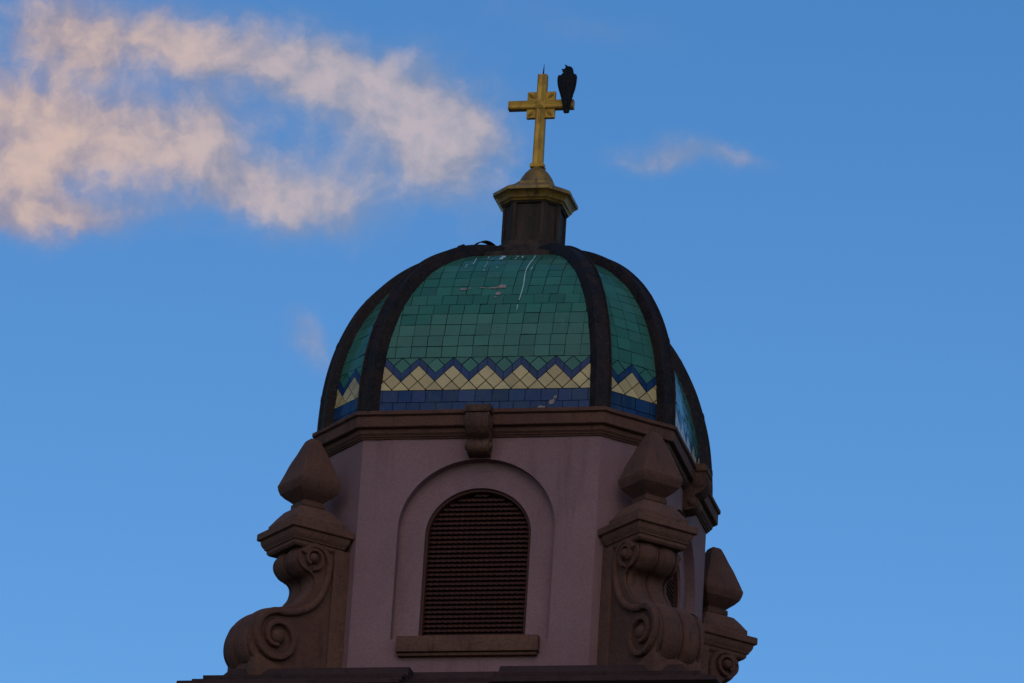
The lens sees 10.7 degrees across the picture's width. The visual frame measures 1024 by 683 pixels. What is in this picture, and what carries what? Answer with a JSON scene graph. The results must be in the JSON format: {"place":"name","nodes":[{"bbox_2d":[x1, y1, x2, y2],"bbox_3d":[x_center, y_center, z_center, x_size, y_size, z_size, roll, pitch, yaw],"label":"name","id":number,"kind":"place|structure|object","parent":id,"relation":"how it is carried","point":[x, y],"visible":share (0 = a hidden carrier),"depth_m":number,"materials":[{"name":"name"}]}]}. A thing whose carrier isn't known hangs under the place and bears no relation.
{"place":"outdoors","nodes":[
{"label":"outdoors","id":0,"kind":"place"},
{"bbox_2d":[176,64,757,682],"bbox_3d":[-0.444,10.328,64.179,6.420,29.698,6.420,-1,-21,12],"label":"bell tower","id":1,"kind":"structure","parent":0,"point":[500,470],"depth_m":65.40,"materials":[{"name":"purple paint"}]},
{"bbox_2d":[557,65,576,112],"bbox_3d":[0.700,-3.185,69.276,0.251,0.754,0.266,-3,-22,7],"label":"crow","id":2,"kind":"object","parent":1,"relation":"on","point":[566,80],"visible":1,"depth_m":69.19,"materials":[{"name":"black"}]},
{"bbox_2d":[0,0,1023,682],"label":"sky","id":3,"kind":"structure","parent":0,"point":[819,204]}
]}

